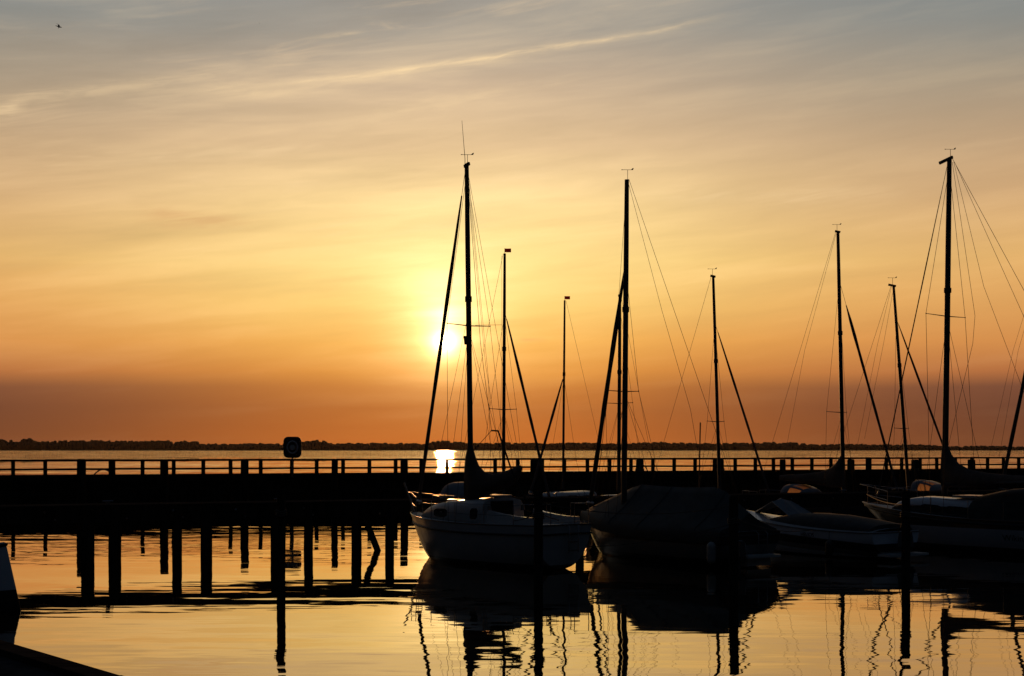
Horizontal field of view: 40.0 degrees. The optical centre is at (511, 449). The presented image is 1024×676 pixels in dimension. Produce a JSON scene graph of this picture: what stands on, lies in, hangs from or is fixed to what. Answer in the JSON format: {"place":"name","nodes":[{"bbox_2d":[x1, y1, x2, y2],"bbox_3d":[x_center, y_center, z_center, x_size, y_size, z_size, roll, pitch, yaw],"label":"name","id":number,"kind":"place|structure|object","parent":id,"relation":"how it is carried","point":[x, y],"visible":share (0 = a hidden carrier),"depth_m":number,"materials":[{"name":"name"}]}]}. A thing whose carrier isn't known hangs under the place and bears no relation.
{"place":"outdoors","nodes":[
{"label":"outdoors","id":0,"kind":"place"},
{"bbox_2d":[0,656,61,675],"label":"quay","id":1,"kind":"structure","parent":0,"point":[9,667],"depth_m":11.88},
{"bbox_2d":[0,640,122,675],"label":"quay kerb","id":2,"kind":"structure","parent":1,"relation":"on","point":[44,661],"depth_m":12.04,"materials":[{"name":"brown wood"}]},
{"bbox_2d":[0,451,1023,675],"bbox_3d":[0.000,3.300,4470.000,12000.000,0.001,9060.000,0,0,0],"label":"water","id":3,"kind":"structure","parent":0,"point":[147,603],"depth_m":29.88,"materials":[{"name":"orange liquid"}]},
{"bbox_2d":[0,542,20,611],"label":"motorboat","id":4,"kind":"object","parent":3,"relation":"on","point":[9,600],"visible":0.97,"depth_m":28.56,"materials":[{"name":"white paint"}]},
{"bbox_2d":[76,459,85,503],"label":"mooring pole","id":5,"kind":"object","parent":3,"relation":"in","point":[81,481],"visible":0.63,"depth_m":66.96,"materials":[{"name":"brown wood"}]},
{"bbox_2d":[160,459,167,501],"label":"mooring pole","id":6,"kind":"object","parent":3,"relation":"in","point":[163,480],"visible":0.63,"depth_m":68.46,"materials":[{"name":"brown wood"}]},
{"bbox_2d":[240,459,248,500],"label":"mooring pole","id":7,"kind":"object","parent":3,"relation":"in","point":[244,488],"visible":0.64,"depth_m":69.92,"materials":[{"name":"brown wood"}]},
{"bbox_2d":[275,488,286,585],"bbox_3d":[-5.601,2.874,34.090,0.289,3.852,0.283,0,0,-1],"label":"mooring pole","id":8,"kind":"object","parent":3,"relation":"in","point":[281,513],"visible":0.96,"depth_m":34.00,"materials":[{"name":"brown wood"}]},
{"bbox_2d":[331,459,337,499],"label":"mooring pole","id":9,"kind":"object","parent":3,"relation":"in","point":[334,483],"visible":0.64,"depth_m":71.70,"materials":[{"name":"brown wood"}]},
{"bbox_2d":[400,459,407,498],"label":"mooring pole","id":10,"kind":"object","parent":3,"relation":"in","point":[403,473],"visible":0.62,"depth_m":73.10,"materials":[{"name":"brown wood"}]},
{"bbox_2d":[432,248,559,513],"bbox_3d":[-0.393,-1.903,52.605,2.539,11.199,6.864,0,0,-37],"label":"sailboat","id":11,"kind":"object","parent":3,"relation":"on","point":[452,489],"visible":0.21,"depth_m":52.45,"materials":[{"name":"paint"}]},
{"bbox_2d":[403,125,591,569],"bbox_3d":[-1.024,-2.964,41.455,2.567,13.400,7.945,0,0,-40],"label":"sailboat","id":12,"kind":"object","parent":3,"relation":"on","point":[473,527],"visible":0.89,"depth_m":40.36,"materials":[{"name":"white paint"}]},
{"bbox_2d":[491,501,512,514],"bbox_3d":[-0.286,1.820,40.488,0.820,0.660,0.030,0,0,-40],"label":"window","id":13,"kind":"structure","parent":12,"relation":"in","point":[505,507],"depth_m":40.50,"materials":[{"name":"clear glass"}]},
{"bbox_2d":[0,488,1009,558],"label":"jetty","id":14,"kind":"object","parent":3,"relation":"in","point":[87,516],"visible":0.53,"depth_m":44.79,"materials":[{"name":"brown wood"}]},
{"bbox_2d":[0,457,1023,504],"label":"pier","id":15,"kind":"structure","parent":3,"relation":"in","point":[141,487],"depth_m":85.79,"materials":[{"name":"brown wood"}]},
{"bbox_2d":[283,437,300,476],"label":"life ring cabinet","id":16,"kind":"object","parent":15,"relation":"on","point":[292,447],"visible":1,"depth_m":83.72,"materials":[{"name":"black plastic"}]},
{"bbox_2d":[530,459,538,495],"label":"mooring pole","id":17,"kind":"object","parent":3,"relation":"in","point":[533,464],"visible":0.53,"depth_m":75.88,"materials":[{"name":"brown wood"}]},
{"bbox_2d":[532,490,544,586],"bbox_3d":[0.632,2.896,33.760,0.292,3.808,0.300,0,0,15],"label":"mooring pole","id":18,"kind":"object","parent":3,"relation":"in","point":[538,514],"visible":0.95,"depth_m":33.68,"materials":[{"name":"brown wood"}]},
{"bbox_2d":[525,296,610,515],"bbox_3d":[2.672,-1.585,63.456,2.539,10.563,6.754,0,0,38],"label":"sailboat","id":19,"kind":"object","parent":3,"relation":"on","point":[582,492],"visible":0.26,"depth_m":62.95,"materials":[{"name":"paint"}]},
{"bbox_2d":[594,294,656,495],"bbox_3d":[4.852,-1.418,59.633,2.540,10.228,6.954,0,0,30],"label":"sailboat","id":20,"kind":"object","parent":3,"relation":"on","point":[619,403],"visible":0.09,"depth_m":58.94,"materials":[{"name":"paint"}]},
{"bbox_2d":[635,459,643,486],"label":"mooring pole","id":21,"kind":"object","parent":3,"relation":"in","point":[639,479],"visible":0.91,"depth_m":78.30,"materials":[{"name":"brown wood"}]},
{"bbox_2d":[580,168,780,568],"bbox_3d":[4.694,-2.456,42.484,2.858,12.442,8.271,0,0,-34],"label":"sailboat","id":22,"kind":"object","parent":3,"relation":"on","point":[643,503],"visible":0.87,"depth_m":41.50,"materials":[{"name":"black paint"}]},
{"bbox_2d":[707,533,715,563],"bbox_3d":[5.534,2.755,39.044,0.254,0.870,0.260,0,0,0],"label":"fender","id":23,"kind":"object","parent":22,"relation":"hanging from","point":[711,552],"visible":1,"depth_m":38.94,"materials":[{"name":"rubber"}]},
{"bbox_2d":[739,520,812,531],"bbox_3d":[7.657,2.114,40.099,0.024,0.729,8.725,0,0,27],"label":"mooring rope","id":24,"kind":"object","parent":22,"relation":"attached to","point":[774,530],"visible":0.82,"depth_m":39.34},
{"bbox_2d":[652,268,775,513],"bbox_3d":[8.039,-1.837,57.485,2.611,11.066,7.154,0,0,-41],"label":"sailboat","id":25,"kind":"object","parent":3,"relation":"on","point":[768,511],"visible":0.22,"depth_m":56.94,"materials":[{"name":"paint"}]},
{"bbox_2d":[716,459,724,489],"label":"mooring pole","id":26,"kind":"object","parent":3,"relation":"in","point":[722,474],"visible":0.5,"depth_m":80.29,"materials":[{"name":"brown wood"}]},
{"bbox_2d":[727,496,739,585],"bbox_3d":[5.371,2.972,34.091,0.302,3.656,0.310,0,0,-3],"label":"mooring pole","id":27,"kind":"object","parent":3,"relation":"in","point":[733,521],"visible":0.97,"depth_m":34.00,"materials":[{"name":"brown wood"}]},
{"bbox_2d":[780,459,785,489],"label":"mooring pole","id":28,"kind":"object","parent":3,"relation":"in","point":[782,472],"visible":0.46,"depth_m":81.91,"materials":[{"name":"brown wood"}]},
{"bbox_2d":[742,223,909,518],"bbox_3d":[13.231,-2.857,59.027,2.540,13.106,7.664,0,0,-45],"label":"sailboat","id":29,"kind":"object","parent":3,"relation":"on","point":[833,476],"visible":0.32,"depth_m":58.44,"materials":[{"name":"paint"}]},
{"bbox_2d":[747,498,928,559],"bbox_3d":[9.818,2.621,44.659,2.460,2.058,7.109,0,0,-34],"label":"motorboat","id":30,"kind":"object","parent":3,"relation":"on","point":[850,536],"visible":0.83,"depth_m":42.98,"materials":[{"name":"paint"}]},
{"bbox_2d":[847,459,854,490],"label":"mooring pole","id":31,"kind":"object","parent":3,"relation":"in","point":[850,480],"visible":0.56,"depth_m":83.64,"materials":[{"name":"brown wood"}]},
{"bbox_2d":[825,277,960,490],"bbox_3d":[15.334,-1.717,58.831,3.561,10.827,7.555,0,0,-24],"label":"sailboat","id":32,"kind":"object","parent":3,"relation":"on","point":[903,428],"visible":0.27,"depth_m":57.94,"materials":[{"name":"paint"}]},
{"bbox_2d":[900,491,911,577],"bbox_3d":[10.143,2.942,36.221,0.292,3.717,0.299,0,0,36],"label":"mooring pole","id":33,"kind":"object","parent":3,"relation":"in","point":[905,514],"visible":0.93,"depth_m":36.13,"materials":[{"name":"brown wood"}]},
{"bbox_2d":[911,459,918,483],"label":"mooring pole","id":34,"kind":"object","parent":3,"relation":"in","point":[913,472],"visible":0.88,"depth_m":85.47,"materials":[{"name":"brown wood"}]},
{"bbox_2d":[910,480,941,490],"bbox_3d":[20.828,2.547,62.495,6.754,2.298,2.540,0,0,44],"label":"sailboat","id":35,"kind":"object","parent":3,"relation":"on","point":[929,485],"visible":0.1,"depth_m":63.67,"materials":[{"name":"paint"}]},
{"bbox_2d":[860,148,1023,555],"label":"sailing yacht","id":36,"kind":"object","parent":3,"relation":"on","point":[991,523],"visible":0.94,"depth_m":45.70,"materials":[{"name":"paint"}]},
{"bbox_2d":[968,459,975,489],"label":"mooring pole","id":37,"kind":"object","parent":3,"relation":"in","point":[971,463],"visible":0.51,"depth_m":87.07,"materials":[{"name":"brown wood"}]},
{"bbox_2d":[989,316,1023,488],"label":"sailboat","id":38,"kind":"object","parent":3,"relation":"on","point":[1012,434],"visible":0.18,"depth_m":60.20,"materials":[{"name":"paint"}]},
{"bbox_2d":[0,449,1023,450],"bbox_3d":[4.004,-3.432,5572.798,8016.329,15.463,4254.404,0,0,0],"label":"shore","id":39,"kind":"structure","parent":0,"point":[486,450],"depth_m":3462.71,"materials":[{"name":"black plant"}]},
{"bbox_2d":[0,438,1023,449],"bbox_3d":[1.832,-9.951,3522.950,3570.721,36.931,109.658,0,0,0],"label":"woodland","id":40,"kind":"object","parent":39,"relation":"on","point":[27,444],"visible":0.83,"depth_m":3481.46,"materials":[{"name":"plant"}]},
{"bbox_2d":[0,0,1023,446],"label":"sky","id":41,"kind":"structure","parent":0,"point":[227,222],"materials":[{"name":"orange"}]}
]}

